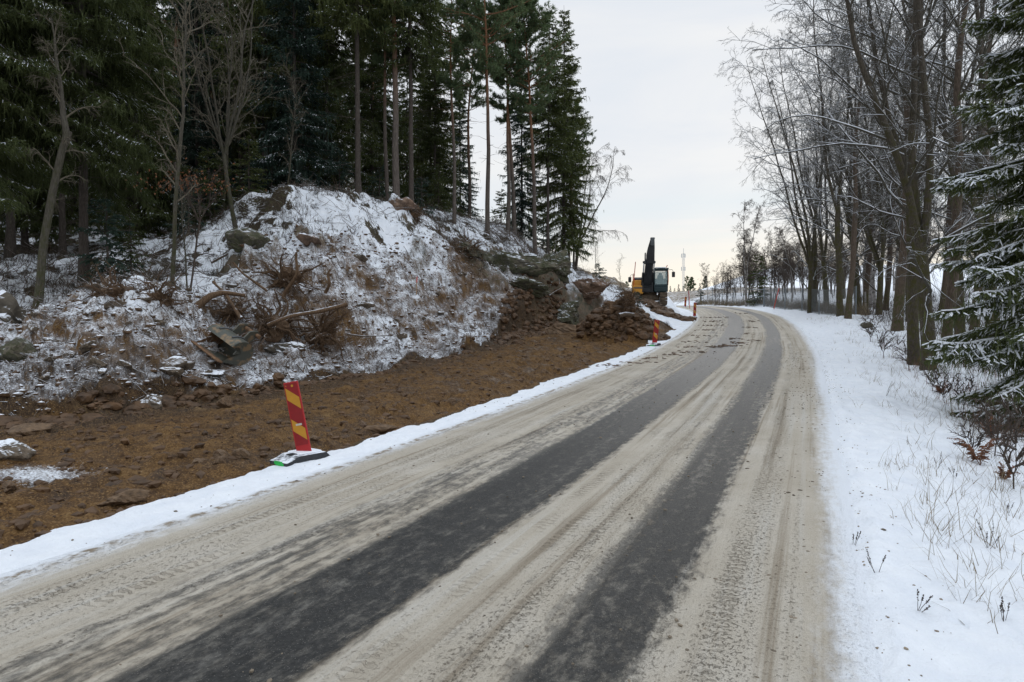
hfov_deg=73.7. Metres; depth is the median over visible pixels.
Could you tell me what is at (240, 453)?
rock
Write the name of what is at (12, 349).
boulder
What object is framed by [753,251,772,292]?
thin sapling
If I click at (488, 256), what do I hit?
rock outcrop
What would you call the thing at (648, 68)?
sky
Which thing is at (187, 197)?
oak sapling
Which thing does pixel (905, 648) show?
ploughed crumbs
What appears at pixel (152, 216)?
spruce tree
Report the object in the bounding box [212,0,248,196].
spruce tree
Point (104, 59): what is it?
spruce tree
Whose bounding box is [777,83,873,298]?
bare tree
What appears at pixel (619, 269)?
bare sapling
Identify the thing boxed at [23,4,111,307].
grey birch
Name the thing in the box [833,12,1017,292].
bare tree
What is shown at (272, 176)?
young spruce
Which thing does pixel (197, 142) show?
spruce tree
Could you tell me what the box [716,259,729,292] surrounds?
thin sapling
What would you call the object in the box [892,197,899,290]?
slim birch
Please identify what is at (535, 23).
pine tree
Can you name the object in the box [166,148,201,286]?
bare sapling
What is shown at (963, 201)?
slim birch
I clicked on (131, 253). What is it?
young spruce
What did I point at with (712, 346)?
mud on road
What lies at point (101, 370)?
rock
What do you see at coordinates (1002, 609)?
dead weed
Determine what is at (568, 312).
rock outcrop
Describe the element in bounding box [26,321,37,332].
rock
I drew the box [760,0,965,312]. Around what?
bare tree
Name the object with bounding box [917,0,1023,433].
snowy spruce
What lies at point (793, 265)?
thin sapling
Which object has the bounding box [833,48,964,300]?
bare tree
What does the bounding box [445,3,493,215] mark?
pine tree
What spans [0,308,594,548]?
mud clods
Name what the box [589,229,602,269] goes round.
bare sapling
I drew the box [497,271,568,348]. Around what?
cut clods
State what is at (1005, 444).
bare shrub
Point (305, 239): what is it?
rock
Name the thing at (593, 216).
weeping birch
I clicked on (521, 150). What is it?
spruce tree
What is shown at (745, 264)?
thin sapling
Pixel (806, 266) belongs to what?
thin sapling
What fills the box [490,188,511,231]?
young spruce
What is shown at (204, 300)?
log
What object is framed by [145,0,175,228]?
pine tree
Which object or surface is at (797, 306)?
undergrowth
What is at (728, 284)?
thin sapling
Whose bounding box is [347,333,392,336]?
branch
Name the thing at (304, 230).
rock
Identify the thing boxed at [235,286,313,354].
root wad
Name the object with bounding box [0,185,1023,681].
ground
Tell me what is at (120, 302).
rock
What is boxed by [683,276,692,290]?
pine tree
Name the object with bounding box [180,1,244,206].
spruce tree
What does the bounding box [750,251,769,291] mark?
thin sapling
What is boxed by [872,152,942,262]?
slim birch
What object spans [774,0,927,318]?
bare tree
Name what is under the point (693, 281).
pine tree
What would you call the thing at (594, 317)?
mound clods
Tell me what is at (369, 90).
pine tree
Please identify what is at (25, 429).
rock
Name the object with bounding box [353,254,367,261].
rock
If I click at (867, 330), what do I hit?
bare shrub
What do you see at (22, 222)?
spruce tree
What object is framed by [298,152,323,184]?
young spruce
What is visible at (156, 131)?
spruce tree
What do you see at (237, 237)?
rock
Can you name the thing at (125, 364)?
rock
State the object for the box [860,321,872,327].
rock
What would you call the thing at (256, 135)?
spruce tree
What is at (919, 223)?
bare tree
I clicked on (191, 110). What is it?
spruce tree
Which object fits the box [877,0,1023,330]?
bare tree
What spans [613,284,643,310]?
root wad
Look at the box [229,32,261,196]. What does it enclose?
spruce tree
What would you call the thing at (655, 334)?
marker board
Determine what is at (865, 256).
slim birch
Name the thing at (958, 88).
bare tree
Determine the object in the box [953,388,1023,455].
bare shrub
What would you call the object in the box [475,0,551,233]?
pine tree
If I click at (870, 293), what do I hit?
slim birch
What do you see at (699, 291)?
young spruce
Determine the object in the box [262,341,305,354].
rock
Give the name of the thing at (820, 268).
thin sapling
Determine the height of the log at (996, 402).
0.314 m
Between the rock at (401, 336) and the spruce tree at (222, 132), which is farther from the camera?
the spruce tree at (222, 132)
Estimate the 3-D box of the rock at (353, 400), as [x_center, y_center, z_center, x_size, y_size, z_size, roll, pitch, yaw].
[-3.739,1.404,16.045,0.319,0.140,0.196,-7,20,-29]
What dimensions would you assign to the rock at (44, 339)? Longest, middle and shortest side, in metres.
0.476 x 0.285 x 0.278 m
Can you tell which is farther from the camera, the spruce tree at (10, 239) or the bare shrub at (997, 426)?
the spruce tree at (10, 239)
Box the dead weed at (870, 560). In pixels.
[866,549,885,572]
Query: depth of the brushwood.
29.13 m
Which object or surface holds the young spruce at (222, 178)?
on the ground at (968, 643)
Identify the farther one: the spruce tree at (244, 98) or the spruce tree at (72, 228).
the spruce tree at (244, 98)
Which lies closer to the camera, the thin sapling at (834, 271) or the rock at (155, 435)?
the rock at (155, 435)
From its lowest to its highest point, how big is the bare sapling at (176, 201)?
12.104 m
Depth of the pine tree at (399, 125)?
61.38 m
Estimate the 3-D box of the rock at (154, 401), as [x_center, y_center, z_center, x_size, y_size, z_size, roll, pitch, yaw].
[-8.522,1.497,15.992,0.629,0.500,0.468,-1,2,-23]
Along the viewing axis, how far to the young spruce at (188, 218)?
30.92 m
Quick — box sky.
[65,0,1023,291]
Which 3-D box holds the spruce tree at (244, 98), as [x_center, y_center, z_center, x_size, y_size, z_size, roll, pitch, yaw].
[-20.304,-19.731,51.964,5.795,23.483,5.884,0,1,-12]
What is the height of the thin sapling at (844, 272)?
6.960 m
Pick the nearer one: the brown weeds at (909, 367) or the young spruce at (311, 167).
the brown weeds at (909, 367)
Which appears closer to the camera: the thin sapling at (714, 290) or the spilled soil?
the spilled soil
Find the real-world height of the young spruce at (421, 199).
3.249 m
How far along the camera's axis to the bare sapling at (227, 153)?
33.24 m
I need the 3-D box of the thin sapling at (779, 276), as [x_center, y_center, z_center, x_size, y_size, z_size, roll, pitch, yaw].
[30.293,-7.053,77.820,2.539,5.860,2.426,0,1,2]
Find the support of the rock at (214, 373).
on the ground at (968, 643)
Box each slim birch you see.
[698,263,710,298]
[729,199,766,305]
[763,226,790,296]
[774,229,804,301]
[822,152,898,306]
[828,118,918,286]
[844,176,901,308]
[844,210,891,307]
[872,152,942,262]
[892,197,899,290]
[894,154,935,280]
[901,176,944,273]
[928,208,945,269]
[929,76,1010,259]
[937,125,1014,257]
[961,122,1020,257]
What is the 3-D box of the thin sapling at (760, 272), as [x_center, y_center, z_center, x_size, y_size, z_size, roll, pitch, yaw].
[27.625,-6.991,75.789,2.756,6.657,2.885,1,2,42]
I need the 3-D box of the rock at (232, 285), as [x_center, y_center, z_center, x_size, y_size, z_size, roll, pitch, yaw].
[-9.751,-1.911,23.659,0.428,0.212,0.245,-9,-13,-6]
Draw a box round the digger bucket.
[191,323,260,365]
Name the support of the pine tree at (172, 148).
on the ground at (968, 643)
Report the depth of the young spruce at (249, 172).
33.19 m
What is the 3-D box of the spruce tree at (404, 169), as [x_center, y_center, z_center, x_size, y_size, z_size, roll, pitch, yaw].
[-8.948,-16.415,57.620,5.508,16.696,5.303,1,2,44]
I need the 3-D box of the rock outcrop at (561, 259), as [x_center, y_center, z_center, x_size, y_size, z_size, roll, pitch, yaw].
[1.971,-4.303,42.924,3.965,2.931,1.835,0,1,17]
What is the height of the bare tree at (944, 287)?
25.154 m
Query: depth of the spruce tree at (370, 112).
45.23 m
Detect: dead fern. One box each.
[932,380,946,392]
[947,438,998,464]
[978,416,1001,436]
[994,462,1019,478]
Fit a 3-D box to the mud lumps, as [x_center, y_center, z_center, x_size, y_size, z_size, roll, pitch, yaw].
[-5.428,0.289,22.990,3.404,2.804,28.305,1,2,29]
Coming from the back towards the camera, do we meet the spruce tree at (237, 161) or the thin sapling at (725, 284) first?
the thin sapling at (725, 284)
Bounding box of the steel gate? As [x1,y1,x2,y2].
[747,288,764,306]
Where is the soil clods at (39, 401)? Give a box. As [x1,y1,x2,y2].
[0,224,512,415]
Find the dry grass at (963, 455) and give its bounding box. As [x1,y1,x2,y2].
[811,313,1023,633]
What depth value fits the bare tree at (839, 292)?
42.97 m
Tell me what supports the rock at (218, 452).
on the ground at (968, 643)
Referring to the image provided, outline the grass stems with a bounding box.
[878,442,1023,610]
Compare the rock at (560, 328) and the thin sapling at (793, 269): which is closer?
the rock at (560, 328)
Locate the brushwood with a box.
[0,175,622,312]
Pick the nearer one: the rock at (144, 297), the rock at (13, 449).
the rock at (13, 449)
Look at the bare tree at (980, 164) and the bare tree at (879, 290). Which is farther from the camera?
the bare tree at (879, 290)
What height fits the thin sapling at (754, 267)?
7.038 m
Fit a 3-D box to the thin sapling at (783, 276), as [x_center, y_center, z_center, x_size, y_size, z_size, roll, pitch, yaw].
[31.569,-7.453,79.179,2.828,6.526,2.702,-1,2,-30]
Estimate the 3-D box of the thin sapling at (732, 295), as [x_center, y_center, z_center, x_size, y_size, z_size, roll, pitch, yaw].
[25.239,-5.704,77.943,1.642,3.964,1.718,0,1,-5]
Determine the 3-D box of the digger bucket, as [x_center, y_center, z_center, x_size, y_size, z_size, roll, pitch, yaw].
[-7.974,-0.037,19.300,1.320,1.148,1.160,28,-4,28]
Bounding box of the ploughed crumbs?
[713,328,976,680]
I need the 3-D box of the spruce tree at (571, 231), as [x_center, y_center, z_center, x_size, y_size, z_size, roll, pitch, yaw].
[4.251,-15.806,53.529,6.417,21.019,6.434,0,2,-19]
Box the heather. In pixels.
[0,179,622,312]
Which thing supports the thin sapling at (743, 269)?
on the ground at (968, 643)
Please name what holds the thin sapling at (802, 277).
on the ground at (968, 643)
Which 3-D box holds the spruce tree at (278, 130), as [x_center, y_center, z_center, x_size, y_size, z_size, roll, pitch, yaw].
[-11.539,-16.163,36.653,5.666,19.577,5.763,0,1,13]
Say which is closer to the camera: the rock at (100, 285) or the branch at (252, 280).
the rock at (100, 285)
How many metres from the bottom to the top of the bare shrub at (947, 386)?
1.206 m
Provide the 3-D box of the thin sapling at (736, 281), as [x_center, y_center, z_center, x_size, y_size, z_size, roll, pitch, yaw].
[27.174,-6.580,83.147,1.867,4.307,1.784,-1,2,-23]
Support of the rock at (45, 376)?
on the ground at (968, 643)
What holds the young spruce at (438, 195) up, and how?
on the ground at (968, 643)
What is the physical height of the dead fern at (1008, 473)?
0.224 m
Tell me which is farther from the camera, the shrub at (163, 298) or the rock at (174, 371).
the shrub at (163, 298)
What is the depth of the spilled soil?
48.19 m
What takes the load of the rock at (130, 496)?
on the ground at (968, 643)
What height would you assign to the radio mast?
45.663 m
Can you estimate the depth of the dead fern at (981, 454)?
9.46 m
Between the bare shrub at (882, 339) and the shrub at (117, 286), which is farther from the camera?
the bare shrub at (882, 339)
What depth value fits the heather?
29.41 m
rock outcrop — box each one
[456,243,493,263]
[492,250,559,276]
[509,275,552,297]
[538,249,571,283]
[556,301,579,324]
[570,277,611,304]
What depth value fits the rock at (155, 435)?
12.50 m
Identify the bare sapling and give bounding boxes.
[118,0,222,283]
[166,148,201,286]
[194,0,261,212]
[269,50,312,183]
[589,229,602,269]
[616,254,622,286]
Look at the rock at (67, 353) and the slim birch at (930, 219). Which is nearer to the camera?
the rock at (67, 353)
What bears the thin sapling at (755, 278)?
on the ground at (968, 643)
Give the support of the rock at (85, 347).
on the ground at (968, 643)
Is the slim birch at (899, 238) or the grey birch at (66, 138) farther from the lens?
the slim birch at (899, 238)
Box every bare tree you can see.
[147,0,300,227]
[714,33,875,312]
[719,0,1022,369]
[741,26,842,307]
[754,64,870,303]
[756,0,921,316]
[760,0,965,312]
[766,0,990,365]
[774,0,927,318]
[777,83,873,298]
[779,32,946,314]
[792,0,977,331]
[801,0,1023,336]
[802,0,954,320]
[815,0,903,306]
[828,0,1020,352]
[829,7,949,309]
[829,60,887,300]
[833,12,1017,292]
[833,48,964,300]
[849,0,1022,310]
[866,0,1023,334]
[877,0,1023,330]
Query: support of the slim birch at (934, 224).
on the ground at (968, 643)
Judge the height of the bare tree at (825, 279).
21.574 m
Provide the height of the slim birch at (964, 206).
15.529 m
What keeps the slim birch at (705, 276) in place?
on the ground at (968, 643)
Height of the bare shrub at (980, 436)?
1.005 m
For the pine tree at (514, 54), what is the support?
on the ground at (968, 643)
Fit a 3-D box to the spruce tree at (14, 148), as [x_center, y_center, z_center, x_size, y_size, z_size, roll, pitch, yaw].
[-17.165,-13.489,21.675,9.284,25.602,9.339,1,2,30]
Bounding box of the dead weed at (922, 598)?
[917,589,932,611]
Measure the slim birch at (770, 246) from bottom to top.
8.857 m
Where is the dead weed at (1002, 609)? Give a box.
[999,596,1009,621]
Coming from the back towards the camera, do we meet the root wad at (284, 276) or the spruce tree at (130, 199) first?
the spruce tree at (130, 199)
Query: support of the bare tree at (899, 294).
on the ground at (968, 643)
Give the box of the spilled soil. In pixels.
[621,290,696,321]
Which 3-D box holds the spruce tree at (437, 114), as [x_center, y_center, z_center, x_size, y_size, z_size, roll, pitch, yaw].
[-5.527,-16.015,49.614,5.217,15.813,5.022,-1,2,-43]
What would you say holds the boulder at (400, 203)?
on the ground at (968, 643)
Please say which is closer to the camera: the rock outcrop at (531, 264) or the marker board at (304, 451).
the marker board at (304, 451)
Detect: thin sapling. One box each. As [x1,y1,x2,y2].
[707,276,718,305]
[711,266,728,297]
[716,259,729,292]
[719,268,733,305]
[723,269,737,301]
[729,242,753,285]
[729,271,740,300]
[730,242,756,287]
[730,277,737,299]
[731,257,743,295]
[740,243,767,301]
[740,251,761,297]
[749,258,762,295]
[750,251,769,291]
[751,250,769,295]
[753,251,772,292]
[761,246,781,297]
[768,240,792,297]
[768,257,789,288]
[774,252,793,286]
[781,238,800,288]
[783,242,804,285]
[786,243,798,294]
[789,240,807,298]
[792,247,806,292]
[801,243,827,279]
[817,236,834,296]
[817,242,834,292]
[817,251,835,283]
[827,252,835,297]
[829,257,848,284]
[830,247,849,297]
[835,248,860,282]
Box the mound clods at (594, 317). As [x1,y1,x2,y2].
[572,298,670,342]
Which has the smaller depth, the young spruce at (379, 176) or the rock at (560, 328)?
the rock at (560, 328)
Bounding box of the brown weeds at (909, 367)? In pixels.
[874,328,1023,461]
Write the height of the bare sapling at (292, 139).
8.473 m
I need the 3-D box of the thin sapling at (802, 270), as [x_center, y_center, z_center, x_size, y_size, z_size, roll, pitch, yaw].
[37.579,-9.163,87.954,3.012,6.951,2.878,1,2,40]
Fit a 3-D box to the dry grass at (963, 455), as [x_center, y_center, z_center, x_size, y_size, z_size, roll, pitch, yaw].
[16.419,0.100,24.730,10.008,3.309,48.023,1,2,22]
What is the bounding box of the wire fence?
[688,286,856,315]
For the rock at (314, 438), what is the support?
on the ground at (968, 643)
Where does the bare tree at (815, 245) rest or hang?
on the ground at (968, 643)
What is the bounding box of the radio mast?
[681,248,685,290]
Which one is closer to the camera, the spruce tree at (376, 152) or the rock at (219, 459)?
the rock at (219, 459)
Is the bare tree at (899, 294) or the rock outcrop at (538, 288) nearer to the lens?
the bare tree at (899, 294)
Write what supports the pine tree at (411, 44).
on the ground at (968, 643)
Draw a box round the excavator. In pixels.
[628,237,674,305]
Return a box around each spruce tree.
[0,0,132,265]
[0,0,209,282]
[0,38,92,257]
[0,82,96,253]
[13,1,134,254]
[40,74,111,235]
[69,0,200,241]
[69,1,183,225]
[131,0,177,227]
[140,0,248,226]
[155,2,239,217]
[162,1,238,190]
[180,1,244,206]
[191,0,330,190]
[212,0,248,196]
[212,1,261,184]
[224,4,353,190]
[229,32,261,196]
[231,13,304,194]
[237,0,350,192]
[268,1,383,191]
[330,0,423,198]
[352,64,399,190]
[387,66,433,202]
[400,15,471,215]
[400,29,464,216]
[447,80,483,219]
[496,49,549,245]
[519,7,582,253]
[523,10,602,261]
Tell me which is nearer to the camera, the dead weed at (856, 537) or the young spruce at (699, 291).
the dead weed at (856, 537)
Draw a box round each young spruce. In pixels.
[68,196,147,285]
[109,208,151,274]
[164,183,209,236]
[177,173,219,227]
[186,147,228,224]
[198,155,242,215]
[225,135,271,203]
[241,167,270,192]
[255,165,282,191]
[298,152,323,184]
[320,152,353,191]
[365,165,392,199]
[414,175,436,216]
[425,164,451,212]
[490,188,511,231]
[537,226,553,253]
[593,263,606,278]
[634,291,643,307]
[694,287,705,304]
[743,254,773,305]
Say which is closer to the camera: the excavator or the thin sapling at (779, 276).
the excavator
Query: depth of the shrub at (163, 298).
19.24 m
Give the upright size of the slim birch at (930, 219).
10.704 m
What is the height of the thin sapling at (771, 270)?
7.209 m
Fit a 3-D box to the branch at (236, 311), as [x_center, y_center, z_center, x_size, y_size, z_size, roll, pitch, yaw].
[-9.090,-1.315,21.755,1.519,1.279,0.147,1,2,33]
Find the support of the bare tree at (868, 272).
on the ground at (968, 643)
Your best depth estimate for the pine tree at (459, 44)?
42.34 m
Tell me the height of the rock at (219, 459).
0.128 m
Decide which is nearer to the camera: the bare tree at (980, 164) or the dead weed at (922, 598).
the dead weed at (922, 598)
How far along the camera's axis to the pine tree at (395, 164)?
37.24 m
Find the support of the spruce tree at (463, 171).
on the ground at (968, 643)
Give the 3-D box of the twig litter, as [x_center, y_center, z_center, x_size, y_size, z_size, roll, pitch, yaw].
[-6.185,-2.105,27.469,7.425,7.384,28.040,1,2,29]
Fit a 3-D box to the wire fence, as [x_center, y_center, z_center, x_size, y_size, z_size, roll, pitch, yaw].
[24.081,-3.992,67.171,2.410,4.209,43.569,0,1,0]
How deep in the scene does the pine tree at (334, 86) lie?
64.32 m
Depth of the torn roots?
36.86 m
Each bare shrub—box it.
[858,313,887,341]
[872,326,901,357]
[890,331,922,370]
[915,357,948,388]
[925,365,965,402]
[942,370,979,408]
[947,407,1004,459]
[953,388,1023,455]
[963,394,1023,488]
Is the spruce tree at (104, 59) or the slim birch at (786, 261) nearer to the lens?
the spruce tree at (104, 59)
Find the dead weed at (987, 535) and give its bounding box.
[976,519,998,548]
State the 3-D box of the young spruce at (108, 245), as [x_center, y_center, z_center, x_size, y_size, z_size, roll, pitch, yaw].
[-14.109,-3.422,23.847,2.086,3.610,2.286,0,1,-2]
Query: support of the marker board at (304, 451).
on the ground at (968, 643)
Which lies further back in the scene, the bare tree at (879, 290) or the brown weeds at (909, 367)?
the bare tree at (879, 290)
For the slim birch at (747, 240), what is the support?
on the ground at (968, 643)
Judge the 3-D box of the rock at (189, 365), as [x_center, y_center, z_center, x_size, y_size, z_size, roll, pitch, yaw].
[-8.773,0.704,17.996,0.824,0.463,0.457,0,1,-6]
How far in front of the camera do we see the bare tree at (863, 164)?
64.34 m
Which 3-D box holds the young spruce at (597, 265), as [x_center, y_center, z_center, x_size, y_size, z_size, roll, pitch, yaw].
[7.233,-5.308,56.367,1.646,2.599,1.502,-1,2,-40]
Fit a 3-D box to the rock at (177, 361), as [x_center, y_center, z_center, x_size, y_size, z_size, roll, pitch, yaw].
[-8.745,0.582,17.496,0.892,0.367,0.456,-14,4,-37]
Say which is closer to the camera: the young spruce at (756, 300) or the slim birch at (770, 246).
the young spruce at (756, 300)
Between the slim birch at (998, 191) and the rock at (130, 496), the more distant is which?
the slim birch at (998, 191)
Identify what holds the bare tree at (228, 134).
on the ground at (968, 643)
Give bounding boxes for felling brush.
[424,205,599,292]
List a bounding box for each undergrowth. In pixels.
[696,296,873,314]
[852,283,1021,371]
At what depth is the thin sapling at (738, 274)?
90.62 m
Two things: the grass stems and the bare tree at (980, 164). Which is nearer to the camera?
the grass stems
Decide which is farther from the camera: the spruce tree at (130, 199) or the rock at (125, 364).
the spruce tree at (130, 199)
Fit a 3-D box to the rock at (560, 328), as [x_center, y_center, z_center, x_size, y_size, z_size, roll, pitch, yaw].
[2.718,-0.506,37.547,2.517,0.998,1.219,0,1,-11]
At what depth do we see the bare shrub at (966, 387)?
14.53 m
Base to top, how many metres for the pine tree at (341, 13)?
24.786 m
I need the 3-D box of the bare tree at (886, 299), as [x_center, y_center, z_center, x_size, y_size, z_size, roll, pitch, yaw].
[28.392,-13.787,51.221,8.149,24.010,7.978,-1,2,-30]
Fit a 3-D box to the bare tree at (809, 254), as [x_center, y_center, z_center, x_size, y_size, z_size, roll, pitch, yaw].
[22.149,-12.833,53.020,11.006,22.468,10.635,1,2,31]
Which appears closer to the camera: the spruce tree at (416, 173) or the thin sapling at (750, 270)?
the spruce tree at (416, 173)
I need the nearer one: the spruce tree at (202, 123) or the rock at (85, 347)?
the rock at (85, 347)
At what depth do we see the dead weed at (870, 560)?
5.28 m
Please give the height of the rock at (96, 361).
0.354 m
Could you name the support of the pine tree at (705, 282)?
on the ground at (968, 643)
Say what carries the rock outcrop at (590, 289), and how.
on the ground at (968, 643)
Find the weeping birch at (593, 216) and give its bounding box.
[551,142,631,268]
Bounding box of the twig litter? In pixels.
[0,219,513,415]
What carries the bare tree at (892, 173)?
on the ground at (968, 643)
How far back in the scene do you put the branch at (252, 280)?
23.13 m
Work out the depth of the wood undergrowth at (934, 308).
42.88 m
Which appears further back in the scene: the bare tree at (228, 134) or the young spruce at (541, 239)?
the young spruce at (541, 239)
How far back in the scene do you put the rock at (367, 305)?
27.18 m
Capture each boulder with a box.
[0,290,26,323]
[0,337,36,363]
[389,197,418,210]
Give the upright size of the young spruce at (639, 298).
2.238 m
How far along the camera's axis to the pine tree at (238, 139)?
46.40 m
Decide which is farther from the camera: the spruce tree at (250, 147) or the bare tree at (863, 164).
the bare tree at (863, 164)
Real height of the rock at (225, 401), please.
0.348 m
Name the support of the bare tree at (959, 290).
on the ground at (968, 643)
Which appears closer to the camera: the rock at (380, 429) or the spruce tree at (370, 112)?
the rock at (380, 429)
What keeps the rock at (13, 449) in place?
on the ground at (968, 643)
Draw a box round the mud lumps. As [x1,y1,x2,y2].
[0,326,516,430]
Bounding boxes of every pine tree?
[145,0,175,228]
[149,0,240,207]
[162,1,198,232]
[201,1,261,195]
[304,0,417,192]
[329,49,361,120]
[332,66,369,180]
[338,10,402,195]
[359,0,407,199]
[359,0,456,211]
[372,0,423,197]
[387,104,414,182]
[419,0,487,223]
[436,0,533,233]
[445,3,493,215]
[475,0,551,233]
[479,0,539,235]
[490,0,574,253]
[545,96,596,256]
[556,121,591,269]
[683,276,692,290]
[688,277,696,290]
[701,276,709,288]
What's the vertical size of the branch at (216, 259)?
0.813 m
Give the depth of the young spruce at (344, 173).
38.44 m
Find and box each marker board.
[270,381,330,466]
[647,320,660,345]
[692,302,696,317]
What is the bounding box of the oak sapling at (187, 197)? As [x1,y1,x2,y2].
[126,158,266,291]
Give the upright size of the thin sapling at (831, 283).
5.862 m
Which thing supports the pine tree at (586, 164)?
on the ground at (968, 643)
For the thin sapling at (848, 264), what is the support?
on the ground at (968, 643)
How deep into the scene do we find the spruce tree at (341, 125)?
40.32 m
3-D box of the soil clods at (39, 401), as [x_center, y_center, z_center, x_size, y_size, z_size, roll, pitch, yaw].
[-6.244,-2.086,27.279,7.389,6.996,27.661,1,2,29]
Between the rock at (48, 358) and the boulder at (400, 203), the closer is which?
the rock at (48, 358)
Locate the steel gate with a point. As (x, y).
(763, 289)
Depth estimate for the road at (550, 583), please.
5.66 m
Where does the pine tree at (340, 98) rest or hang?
on the ground at (968, 643)
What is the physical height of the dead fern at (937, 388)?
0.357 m
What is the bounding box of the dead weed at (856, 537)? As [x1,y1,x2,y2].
[852,531,860,544]
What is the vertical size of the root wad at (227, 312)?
1.690 m
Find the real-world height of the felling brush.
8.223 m
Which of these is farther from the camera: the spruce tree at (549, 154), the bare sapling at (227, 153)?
the spruce tree at (549, 154)
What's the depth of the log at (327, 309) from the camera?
21.72 m
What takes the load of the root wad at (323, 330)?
on the ground at (968, 643)
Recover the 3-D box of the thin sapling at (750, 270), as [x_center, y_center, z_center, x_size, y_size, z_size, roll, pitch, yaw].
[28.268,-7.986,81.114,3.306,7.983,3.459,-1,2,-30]
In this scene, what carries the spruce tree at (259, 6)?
on the ground at (968, 643)
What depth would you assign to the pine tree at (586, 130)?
58.23 m
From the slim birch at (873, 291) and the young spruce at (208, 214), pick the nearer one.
the young spruce at (208, 214)
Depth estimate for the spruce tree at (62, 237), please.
31.74 m
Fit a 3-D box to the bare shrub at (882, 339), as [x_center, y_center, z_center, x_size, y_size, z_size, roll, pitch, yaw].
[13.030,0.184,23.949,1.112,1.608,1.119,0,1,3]
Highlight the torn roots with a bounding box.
[419,216,514,306]
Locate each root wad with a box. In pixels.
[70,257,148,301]
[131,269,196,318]
[205,290,262,327]
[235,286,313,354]
[246,247,325,318]
[280,296,360,361]
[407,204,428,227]
[454,224,488,270]
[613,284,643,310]
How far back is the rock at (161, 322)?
18.69 m
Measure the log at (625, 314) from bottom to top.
0.336 m
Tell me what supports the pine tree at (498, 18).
on the ground at (968, 643)
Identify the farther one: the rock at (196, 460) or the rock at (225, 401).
the rock at (225, 401)
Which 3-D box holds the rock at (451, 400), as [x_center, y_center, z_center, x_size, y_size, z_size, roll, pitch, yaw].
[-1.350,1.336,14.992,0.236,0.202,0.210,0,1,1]
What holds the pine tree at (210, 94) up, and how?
on the ground at (968, 643)
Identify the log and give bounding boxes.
[195,290,244,308]
[267,302,347,325]
[618,312,634,318]
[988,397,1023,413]
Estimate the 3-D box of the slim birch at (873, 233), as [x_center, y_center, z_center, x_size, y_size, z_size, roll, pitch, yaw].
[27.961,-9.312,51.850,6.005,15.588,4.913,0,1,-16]
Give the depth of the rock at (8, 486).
8.96 m
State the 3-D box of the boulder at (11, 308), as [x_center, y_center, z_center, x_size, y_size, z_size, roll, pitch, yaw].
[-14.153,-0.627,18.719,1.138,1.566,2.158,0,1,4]
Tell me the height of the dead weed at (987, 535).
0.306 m
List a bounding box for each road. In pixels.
[0,305,883,681]
[596,312,760,367]
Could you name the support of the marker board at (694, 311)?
on the ground at (968, 643)
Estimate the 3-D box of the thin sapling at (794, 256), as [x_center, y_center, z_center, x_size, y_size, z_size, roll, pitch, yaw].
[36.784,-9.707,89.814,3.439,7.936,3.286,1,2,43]
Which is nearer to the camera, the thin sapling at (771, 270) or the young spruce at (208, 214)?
the young spruce at (208, 214)
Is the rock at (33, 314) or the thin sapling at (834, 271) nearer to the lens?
the rock at (33, 314)
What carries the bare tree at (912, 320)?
on the ground at (968, 643)
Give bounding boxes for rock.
[0,438,35,460]
[1,480,16,492]
[6,423,52,435]
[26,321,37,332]
[30,312,37,316]
[38,372,50,381]
[42,337,60,344]
[43,356,56,361]
[60,350,75,358]
[79,340,98,351]
[86,282,104,290]
[86,357,107,368]
[97,489,149,505]
[98,368,106,374]
[101,300,126,309]
[116,360,132,369]
[140,289,153,300]
[140,394,162,409]
[147,433,162,438]
[153,318,167,324]
[159,356,187,367]
[159,367,183,376]
[182,361,195,370]
[192,458,210,463]
[200,370,224,376]
[212,449,230,459]
[213,456,225,463]
[216,396,231,407]
[225,227,270,252]
[225,284,236,287]
[231,448,249,458]
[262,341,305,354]
[295,233,321,245]
[298,227,308,233]
[309,435,318,440]
[346,398,359,402]
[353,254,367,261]
[354,424,396,433]
[357,302,374,308]
[397,333,407,339]
[447,397,455,405]
[542,323,576,333]
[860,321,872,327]
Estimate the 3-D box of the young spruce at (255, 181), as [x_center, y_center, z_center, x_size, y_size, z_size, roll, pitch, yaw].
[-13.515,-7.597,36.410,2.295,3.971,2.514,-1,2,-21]
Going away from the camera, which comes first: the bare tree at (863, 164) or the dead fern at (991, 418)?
the dead fern at (991, 418)
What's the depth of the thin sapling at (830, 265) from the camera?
83.30 m
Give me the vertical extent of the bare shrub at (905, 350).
1.608 m
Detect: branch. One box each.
[211,252,228,263]
[212,281,242,319]
[232,262,267,291]
[282,252,298,296]
[324,269,330,293]
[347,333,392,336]
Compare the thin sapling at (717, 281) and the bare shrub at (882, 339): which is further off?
the thin sapling at (717, 281)
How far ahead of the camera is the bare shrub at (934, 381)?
17.54 m
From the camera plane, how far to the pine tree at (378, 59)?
38.80 m
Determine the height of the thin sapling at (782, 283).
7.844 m
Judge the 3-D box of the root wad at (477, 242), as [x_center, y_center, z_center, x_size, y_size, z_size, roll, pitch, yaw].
[-2.519,-5.037,37.544,2.644,2.951,2.374,0,1,0]
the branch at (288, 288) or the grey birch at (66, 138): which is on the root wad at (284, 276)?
the branch at (288, 288)
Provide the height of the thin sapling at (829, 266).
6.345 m

